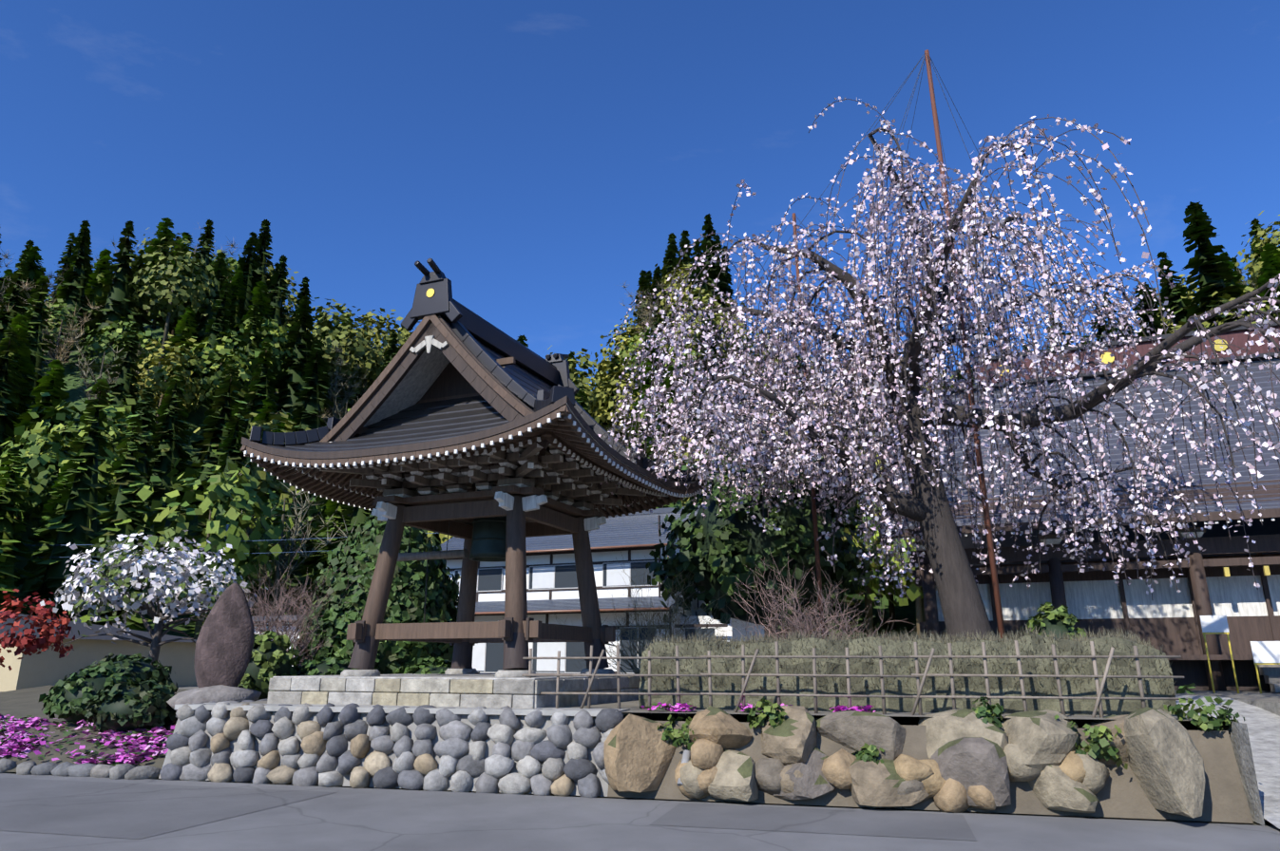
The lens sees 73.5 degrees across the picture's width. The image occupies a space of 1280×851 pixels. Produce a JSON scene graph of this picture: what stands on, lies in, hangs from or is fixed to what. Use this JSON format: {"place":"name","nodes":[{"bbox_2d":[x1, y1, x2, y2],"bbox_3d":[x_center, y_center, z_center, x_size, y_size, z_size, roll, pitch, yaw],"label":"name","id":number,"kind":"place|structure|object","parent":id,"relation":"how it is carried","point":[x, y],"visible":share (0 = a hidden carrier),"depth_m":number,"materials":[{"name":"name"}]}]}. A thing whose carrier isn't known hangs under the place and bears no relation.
{"place":"outdoors","nodes":[
{"label":"outdoors","id":0,"kind":"place"},
{"bbox_2d":[0,685,189,777],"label":"garden bed ground","id":1,"kind":"structure","parent":0,"point":[22,703],"depth_m":14.82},
{"bbox_2d":[0,758,161,780],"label":"bed border stones","id":2,"kind":"object","parent":1,"relation":"on","point":[127,772],"visible":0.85,"depth_m":12.69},
{"bbox_2d":[0,528,267,670],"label":"flowering tree","id":3,"kind":"object","parent":1,"relation":"on","point":[100,598],"depth_m":24.14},
{"bbox_2d":[166,582,261,711],"bbox_3d":[-7.503,4.025,15.373,1.480,2.394,0.959,4,-16,-15],"label":"stone monument","id":4,"kind":"object","parent":1,"relation":"on","point":[224,644],"visible":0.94,"depth_m":15.27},
{"bbox_2d":[0,702,876,765],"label":"pink flowers","id":5,"kind":"object","parent":1,"relation":"on","point":[135,741],"visible":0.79,"depth_m":13.92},
{"bbox_2d":[14,320,917,640],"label":"hill terrain","id":6,"kind":"structure","parent":0,"point":[906,615],"depth_m":80.42,"materials":[{"name":"green plant"}]},
{"bbox_2d":[0,329,23,522],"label":"forest tree","id":7,"kind":"object","parent":6,"relation":"on","point":[8,388],"visible":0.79,"depth_m":73.05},
{"bbox_2d":[0,261,29,343],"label":"forest tree","id":8,"kind":"object","parent":6,"relation":"on","point":[13,295],"visible":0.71,"depth_m":96.85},
{"bbox_2d":[0,451,35,612],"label":"forest tree","id":9,"kind":"object","parent":6,"relation":"on","point":[11,544],"visible":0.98,"depth_m":55.75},
{"bbox_2d":[0,313,38,443],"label":"forest tree","id":10,"kind":"object","parent":6,"relation":"on","point":[23,358],"visible":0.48,"depth_m":85.96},
{"bbox_2d":[0,246,49,328],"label":"forest tree","id":11,"kind":"object","parent":6,"relation":"on","point":[33,257],"visible":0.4,"depth_m":120.15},
{"bbox_2d":[19,275,56,413],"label":"forest tree","id":12,"kind":"object","parent":6,"relation":"on","point":[36,321],"visible":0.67,"depth_m":91.18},
{"bbox_2d":[5,359,70,522],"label":"forest tree","id":13,"kind":"object","parent":6,"relation":"on","point":[49,384],"visible":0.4,"depth_m":78.47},
{"bbox_2d":[14,461,74,600],"bbox_3d":[-43.276,9.188,63.149,5.100,13.596,5.518,-3,-18,7],"label":"forest tree","id":14,"kind":"object","parent":6,"relation":"on","point":[46,541],"visible":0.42,"depth_m":62.57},
{"bbox_2d":[0,281,102,371],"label":"forest tree","id":15,"kind":"object","parent":6,"relation":"on","point":[55,354],"visible":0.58,"depth_m":97.98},
{"bbox_2d":[22,296,95,367],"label":"forest tree","id":16,"kind":"object","parent":6,"relation":"on","point":[62,309],"visible":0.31,"depth_m":105.15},
{"bbox_2d":[45,232,76,311],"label":"forest tree","id":17,"kind":"object","parent":6,"relation":"on","point":[67,254],"visible":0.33,"depth_m":137.53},
{"bbox_2d":[0,412,131,528],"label":"forest tree","id":18,"kind":"object","parent":6,"relation":"on","point":[35,452],"visible":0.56,"depth_m":67.23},
{"bbox_2d":[22,379,114,618],"bbox_3d":[-39.227,6.837,59.942,5.150,21.093,6.336,-1,-16,-1],"label":"forest tree","id":19,"kind":"object","parent":6,"relation":"on","point":[81,499],"visible":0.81,"depth_m":59.46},
{"bbox_2d":[55,219,95,363],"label":"forest tree","id":20,"kind":"object","parent":6,"relation":"on","point":[77,278],"visible":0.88,"depth_m":111.92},
{"bbox_2d":[14,386,157,502],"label":"forest tree","id":21,"kind":"object","parent":6,"relation":"on","point":[66,415],"visible":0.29,"depth_m":76.41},
{"bbox_2d":[84,248,113,347],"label":"forest tree","id":22,"kind":"object","parent":6,"relation":"on","point":[99,281],"visible":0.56,"depth_m":118.42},
{"bbox_2d":[77,220,139,374],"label":"forest tree","id":23,"kind":"object","parent":6,"relation":"on","point":[117,303],"visible":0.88,"depth_m":108.21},
{"bbox_2d":[64,327,156,404],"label":"forest tree","id":24,"kind":"object","parent":6,"relation":"on","point":[87,394],"visible":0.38,"depth_m":90.55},
{"bbox_2d":[72,414,157,630],"bbox_3d":[-33.026,7.997,54.540,5.212,18.225,4.494,-3,-15,0],"label":"forest tree","id":25,"kind":"object","parent":6,"relation":"on","point":[120,519],"visible":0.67,"depth_m":54.96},
{"bbox_2d":[70,315,161,390],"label":"forest tree","id":26,"kind":"object","parent":6,"relation":"on","point":[102,347],"visible":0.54,"depth_m":98.05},
{"bbox_2d":[102,323,142,457],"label":"forest tree","id":27,"kind":"object","parent":6,"relation":"on","point":[125,380],"visible":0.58,"depth_m":86.81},
{"bbox_2d":[96,386,160,580],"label":"forest tree","id":28,"kind":"object","parent":6,"relation":"on","point":[147,417],"visible":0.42,"depth_m":67.89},
{"bbox_2d":[129,248,152,341],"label":"forest tree","id":29,"kind":"object","parent":6,"relation":"on","point":[140,319],"visible":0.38,"depth_m":114.51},
{"bbox_2d":[142,217,178,328],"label":"forest tree","id":30,"kind":"object","parent":6,"relation":"on","point":[166,233],"visible":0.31,"depth_m":125.33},
{"bbox_2d":[109,232,219,365],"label":"forest tree","id":31,"kind":"object","parent":6,"relation":"on","point":[171,302],"visible":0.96,"depth_m":109.69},
{"bbox_2d":[112,334,216,423],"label":"forest tree","id":32,"kind":"object","parent":6,"relation":"on","point":[174,356],"visible":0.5,"depth_m":92.52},
{"bbox_2d":[146,364,192,550],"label":"forest tree","id":33,"kind":"object","parent":6,"relation":"on","point":[168,450],"visible":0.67,"depth_m":78.23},
{"bbox_2d":[147,384,192,472],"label":"forest tree","id":34,"kind":"object","parent":6,"relation":"on","point":[185,432],"visible":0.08,"depth_m":87.29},
{"bbox_2d":[142,231,202,337],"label":"forest tree","id":35,"kind":"object","parent":6,"relation":"on","point":[186,249],"visible":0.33,"depth_m":117.34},
{"bbox_2d":[142,306,203,411],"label":"forest tree","id":36,"kind":"object","parent":6,"relation":"on","point":[184,329],"visible":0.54,"depth_m":99.70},
{"bbox_2d":[89,458,312,638],"bbox_3d":[-29.299,9.878,56.919,13.159,16.048,12.881,12,-20,-39],"label":"forest tree","id":37,"kind":"object","parent":6,"relation":"on","point":[214,493],"visible":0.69,"depth_m":55.94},
{"bbox_2d":[158,366,243,548],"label":"forest tree","id":38,"kind":"object","parent":6,"relation":"on","point":[214,439],"visible":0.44,"depth_m":73.94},
{"bbox_2d":[190,219,214,335],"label":"forest tree","id":39,"kind":"object","parent":6,"relation":"on","point":[206,238],"visible":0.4,"depth_m":124.29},
{"bbox_2d":[193,280,231,402],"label":"forest tree","id":40,"kind":"object","parent":6,"relation":"on","point":[219,322],"visible":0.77,"depth_m":107.22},
{"bbox_2d":[192,251,232,348],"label":"forest tree","id":41,"kind":"object","parent":6,"relation":"on","point":[219,264],"visible":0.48,"depth_m":116.27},
{"bbox_2d":[188,359,239,469],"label":"forest tree","id":42,"kind":"object","parent":6,"relation":"on","point":[203,448],"visible":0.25,"depth_m":91.27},
{"bbox_2d":[158,330,281,413],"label":"forest tree","id":43,"kind":"object","parent":6,"relation":"on","point":[213,376],"visible":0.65,"depth_m":98.90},
{"bbox_2d":[191,400,250,594],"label":"forest tree","id":44,"kind":"object","parent":6,"relation":"on","point":[235,455],"visible":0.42,"depth_m":69.88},
{"bbox_2d":[225,267,248,344],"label":"forest tree","id":45,"kind":"object","parent":6,"relation":"on","point":[238,311],"visible":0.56,"depth_m":122.72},
{"bbox_2d":[171,404,316,593],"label":"forest tree","id":46,"kind":"object","parent":6,"relation":"on","point":[266,482],"visible":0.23,"depth_m":77.19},
{"bbox_2d":[230,231,260,349],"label":"forest tree","id":47,"kind":"object","parent":6,"relation":"on","point":[248,264],"visible":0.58,"depth_m":130.33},
{"bbox_2d":[238,304,263,433],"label":"forest tree","id":48,"kind":"object","parent":6,"relation":"on","point":[254,318],"visible":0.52,"depth_m":107.14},
{"bbox_2d":[240,219,273,333],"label":"forest tree","id":49,"kind":"object","parent":6,"relation":"on","point":[264,239],"visible":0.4,"depth_m":138.31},
{"bbox_2d":[233,281,284,385],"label":"forest tree","id":50,"kind":"object","parent":6,"relation":"on","point":[261,299],"visible":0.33,"depth_m":117.73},
{"bbox_2d":[224,308,296,383],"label":"forest tree","id":51,"kind":"object","parent":6,"relation":"on","point":[281,335],"visible":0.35,"depth_m":110.58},
{"bbox_2d":[242,339,280,433],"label":"forest tree","id":52,"kind":"object","parent":6,"relation":"on","point":[260,387],"visible":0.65,"depth_m":96.50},
{"bbox_2d":[265,254,287,359],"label":"forest tree","id":53,"kind":"object","parent":6,"relation":"on","point":[277,316],"visible":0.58,"depth_m":124.07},
{"bbox_2d":[249,495,308,615],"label":"forest tree","id":54,"kind":"object","parent":6,"relation":"on","point":[276,519],"visible":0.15,"depth_m":71.84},
{"bbox_2d":[253,482,326,604],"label":"forest tree","id":55,"kind":"object","parent":6,"relation":"on","point":[314,512],"visible":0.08,"depth_m":74.64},
{"bbox_2d":[224,460,357,615],"bbox_3d":[-25.067,10.867,62.582,10.556,16.829,10.148,0,-16,1],"label":"forest tree","id":56,"kind":"object","parent":6,"relation":"on","point":[279,565],"visible":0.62,"depth_m":60.94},
{"bbox_2d":[268,296,315,431],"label":"forest tree","id":57,"kind":"object","parent":6,"relation":"on","point":[301,343],"visible":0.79,"depth_m":109.78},
{"bbox_2d":[267,271,321,333],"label":"forest tree","id":58,"kind":"object","parent":6,"relation":"on","point":[291,299],"visible":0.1,"depth_m":147.34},
{"bbox_2d":[289,339,330,501],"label":"forest tree","id":59,"kind":"object","parent":6,"relation":"on","point":[313,396],"visible":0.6,"depth_m":95.85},
{"bbox_2d":[290,496,353,602],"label":"forest tree","id":60,"kind":"object","parent":6,"relation":"on","point":[311,562],"depth_m":70.60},
{"bbox_2d":[300,498,353,609],"bbox_3d":[-22.828,11.307,64.490,6.138,15.925,7.158,1,-15,-13],"label":"forest tree","id":61,"kind":"object","parent":6,"relation":"on","point":[332,507],"visible":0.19,"depth_m":64.50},
{"bbox_2d":[283,298,382,417],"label":"forest tree","id":62,"kind":"object","parent":6,"relation":"on","point":[332,331],"visible":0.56,"depth_m":122.25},
{"bbox_2d":[325,343,367,417],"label":"forest tree","id":63,"kind":"object","parent":6,"relation":"on","point":[334,389],"visible":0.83,"depth_m":115.13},
{"bbox_2d":[322,502,371,575],"bbox_3d":[-20.128,9.544,60.941,5.558,18.338,4.988,-7,-17,25],"label":"forest tree","id":64,"kind":"object","parent":6,"relation":"on","point":[360,514],"visible":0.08,"depth_m":61.52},
{"bbox_2d":[333,303,406,403],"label":"forest tree","id":65,"kind":"object","parent":6,"relation":"on","point":[373,357],"visible":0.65,"depth_m":126.14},
{"bbox_2d":[547,346,629,424],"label":"forest tree","id":66,"kind":"object","parent":6,"relation":"on","point":[583,379],"visible":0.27,"depth_m":124.91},
{"bbox_2d":[582,321,643,402],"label":"forest tree","id":67,"kind":"object","parent":6,"relation":"on","point":[625,339],"visible":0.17,"depth_m":159.51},
{"bbox_2d":[590,362,641,447],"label":"forest tree","id":68,"kind":"object","parent":6,"relation":"on","point":[602,415],"visible":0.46,"depth_m":121.24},
{"bbox_2d":[628,269,650,353],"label":"forest tree","id":69,"kind":"object","parent":6,"relation":"on","point":[643,284],"visible":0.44,"depth_m":167.78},
{"bbox_2d":[611,326,672,386],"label":"forest tree","id":70,"kind":"object","parent":6,"relation":"on","point":[624,353],"visible":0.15,"depth_m":130.35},
{"bbox_2d":[626,358,660,458],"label":"forest tree","id":71,"kind":"object","parent":6,"relation":"on","point":[646,386],"visible":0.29,"depth_m":108.39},
{"bbox_2d":[626,328,668,424],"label":"forest tree","id":72,"kind":"object","parent":6,"relation":"on","point":[653,351],"visible":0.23,"depth_m":118.80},
{"bbox_2d":[640,267,668,347],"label":"forest tree","id":73,"kind":"object","parent":6,"relation":"on","point":[658,277],"visible":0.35,"depth_m":155.96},
{"bbox_2d":[650,264,721,324],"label":"forest tree","id":74,"kind":"object","parent":6,"relation":"on","point":[679,285],"visible":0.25,"depth_m":145.90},
{"bbox_2d":[656,286,745,368],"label":"forest tree","id":75,"kind":"object","parent":6,"relation":"on","point":[705,300],"visible":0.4,"depth_m":121.86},
{"bbox_2d":[700,213,728,307],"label":"forest tree","id":76,"kind":"object","parent":6,"relation":"on","point":[707,241],"visible":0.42,"depth_m":151.97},
{"bbox_2d":[688,313,745,466],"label":"forest tree","id":77,"kind":"object","parent":6,"relation":"on","point":[714,349],"visible":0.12,"depth_m":100.91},
{"bbox_2d":[787,456,868,639],"bbox_3d":[13.470,10.548,62.868,6.396,17.554,5.465,-2,-15,-1],"label":"bare shrub","id":78,"kind":"object","parent":6,"relation":"on","point":[846,602],"visible":0.02,"depth_m":60.84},
{"bbox_2d":[840,447,912,637],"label":"forest tree","id":79,"kind":"object","parent":6,"relation":"on","point":[869,613],"depth_m":65.17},
{"bbox_2d":[840,475,923,637],"bbox_3d":[20.268,11.180,61.599,13.984,16.037,15.429,-5,-18,23],"label":"forest tree","id":80,"kind":"object","parent":6,"relation":"on","point":[913,591],"visible":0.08,"depth_m":60.89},
{"bbox_2d":[1130,282,1170,338],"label":"forest tree","id":81,"kind":"object","parent":6,"relation":"on","point":[1156,322],"visible":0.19,"depth_m":101.92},
{"bbox_2d":[1156,251,1199,331],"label":"forest tree","id":82,"kind":"object","parent":6,"relation":"on","point":[1177,305],"visible":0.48,"depth_m":109.22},
{"bbox_2d":[1181,201,1253,330],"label":"forest tree","id":83,"kind":"object","parent":6,"relation":"on","point":[1209,265],"visible":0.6,"depth_m":98.63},
{"bbox_2d":[1190,281,1279,331],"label":"forest tree","id":84,"kind":"object","parent":6,"relation":"on","point":[1228,296],"visible":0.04,"depth_m":93.70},
{"bbox_2d":[1234,210,1279,291],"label":"forest tree","id":85,"kind":"object","parent":6,"relation":"on","point":[1260,245],"visible":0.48,"depth_m":120.94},
{"bbox_2d":[1255,243,1279,304],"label":"forest tree","id":86,"kind":"object","parent":6,"relation":"on","point":[1269,258],"visible":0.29,"depth_m":103.79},
{"bbox_2d":[1257,266,1279,322],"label":"forest tree","id":87,"kind":"object","parent":6,"relation":"on","point":[1265,278],"visible":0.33,"depth_m":97.67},
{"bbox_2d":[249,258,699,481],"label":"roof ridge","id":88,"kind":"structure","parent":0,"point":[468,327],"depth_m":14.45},
{"bbox_2d":[443,515,711,674],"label":"house walls","id":89,"kind":"structure","parent":0,"point":[551,575],"depth_m":34.68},
{"bbox_2d":[440,505,709,614],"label":"house roof","id":90,"kind":"structure","parent":89,"relation":"on","point":[637,529],"depth_m":34.86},
{"bbox_2d":[0,773,1279,850],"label":"road","id":91,"kind":"structure","parent":0,"point":[48,813],"depth_m":8.89,"materials":[{"name":"asphalt"}]},
{"bbox_2d":[0,686,1279,722],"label":"ground","id":92,"kind":"structure","parent":0,"point":[626,707],"depth_m":12.22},
{"bbox_2d":[0,611,197,691],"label":"beige outbuilding","id":93,"kind":"structure","parent":92,"relation":"on","point":[49,667],"depth_m":31.47,"materials":[{"name":"paint"}]},
{"bbox_2d":[267,668,639,708],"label":"stone platform","id":94,"kind":"structure","parent":92,"relation":"on","point":[472,688],"depth_m":12.81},
{"bbox_2d":[240,314,703,670],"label":"bell tower","id":95,"kind":"structure","parent":94,"relation":"on","point":[547,469],"depth_m":14.31,"materials":[{"name":"wood"}]},
{"bbox_2d":[397,522,468,623],"bbox_3d":[-3.894,2.261,15.735,1.670,2.701,0.150,-6,-17,21],"label":"bell striker","id":96,"kind":"object","parent":95,"relation":"hanging from","point":[433,555],"visible":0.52,"depth_m":15.58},
{"bbox_2d":[245,320,696,484],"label":"roof","id":97,"kind":"structure","parent":95,"relation":"on","point":[430,421],"depth_m":14.27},
{"bbox_2d":[468,485,506,561],"bbox_3d":[-2.658,1.578,15.454,0.760,1.665,0.760,-6,-17,21],"label":"temple bell","id":98,"kind":"object","parent":95,"relation":"attached to","point":[488,540],"visible":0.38,"depth_m":15.05,"materials":[{"name":"teal metal"}]},
{"bbox_2d":[181,521,915,674],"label":"bare shrubs","id":99,"kind":"object","parent":92,"relation":"on","point":[289,631],"visible":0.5,"depth_m":18.24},
{"bbox_2d":[295,433,897,674],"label":"garden trees","id":100,"kind":"object","parent":92,"relation":"on","point":[716,554],"visible":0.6,"depth_m":19.72,"materials":[{"name":"plant"}]},
{"bbox_2d":[38,602,1245,769],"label":"green shrubs","id":101,"kind":"object","parent":92,"relation":"on","point":[121,693],"visible":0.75,"depth_m":14.79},
{"bbox_2d":[674,615,764,642],"bbox_3d":[3.350,9.140,35.117,2.200,2.400,5.640,-6,-17,21],"label":"house annex","id":102,"kind":"object","parent":92,"relation":"on","point":[729,630],"visible":0.15,"depth_m":33.27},
{"bbox_2d":[522,640,1187,719],"bbox_3d":[2.359,3.279,11.075,8.300,0.949,0.098,-4,-16,15],"label":"bamboo fence","id":103,"kind":"object","parent":92,"relation":"on","point":[925,675],"visible":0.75,"depth_m":10.90,"materials":[{"name":"brown wood"}]},
{"bbox_2d":[740,49,1069,639],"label":"support poles","id":104,"kind":"object","parent":92,"relation":"on","point":[992,563],"visible":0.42,"depth_m":17.33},
{"bbox_2d":[637,624,1176,716],"bbox_3d":[3.377,3.332,11.838,6.862,1.152,1.228,-4,-16,15],"label":"hedge","id":105,"kind":"object","parent":92,"relation":"on","point":[1037,644],"visible":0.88,"depth_m":11.39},
{"bbox_2d":[595,96,1279,641],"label":"cherry","id":106,"kind":"object","parent":92,"relation":"on","point":[824,350],"depth_m":15.84,"materials":[{"name":"plant"}]},
{"bbox_2d":[878,320,1279,692],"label":"temple building","id":107,"kind":"structure","parent":92,"relation":"on","point":[1096,598],"depth_m":21.57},
{"bbox_2d":[883,357,1279,568],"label":"tiled roof","id":108,"kind":"structure","parent":107,"relation":"on","point":[1270,471],"depth_m":24.08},
{"bbox_2d":[1199,615,1279,693],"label":"notice boards","id":109,"kind":"object","parent":92,"relation":"on","point":[1266,653],"visible":1,"depth_m":18.38,"materials":[{"name":"paint"}]},
{"bbox_2d":[0,0,1279,391],"label":"sky","id":110,"kind":"structure","parent":0,"point":[544,156],"materials":[{"name":"blue"}]},
{"bbox_2d":[13,712,1275,826],"bbox_3d":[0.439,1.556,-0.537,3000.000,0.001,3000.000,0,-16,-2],"label":"curb","id":111,"kind":"structure","parent":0,"point":[900,720],"depth_m":10.72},
{"bbox_2d":[159,699,623,798],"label":"cobble wall","id":112,"kind":"structure","parent":111,"relation":"on","point":[191,754],"depth_m":11.68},
{"bbox_2d":[158,710,1253,823],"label":"backing wall","id":113,"kind":"structure","parent":111,"relation":"on","point":[1120,793],"depth_m":9.71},
{"bbox_2d":[603,706,1204,819],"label":"boulder wall","id":114,"kind":"structure","parent":111,"relation":"on","point":[973,761],"depth_m":9.91,"materials":[{"name":"stone"}]},
{"bbox_2d":[1074,695,1279,829],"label":"ramp path","id":115,"kind":"structure","parent":0,"point":[1254,736],"depth_m":10.83,"materials":[{"name":"concrete"}]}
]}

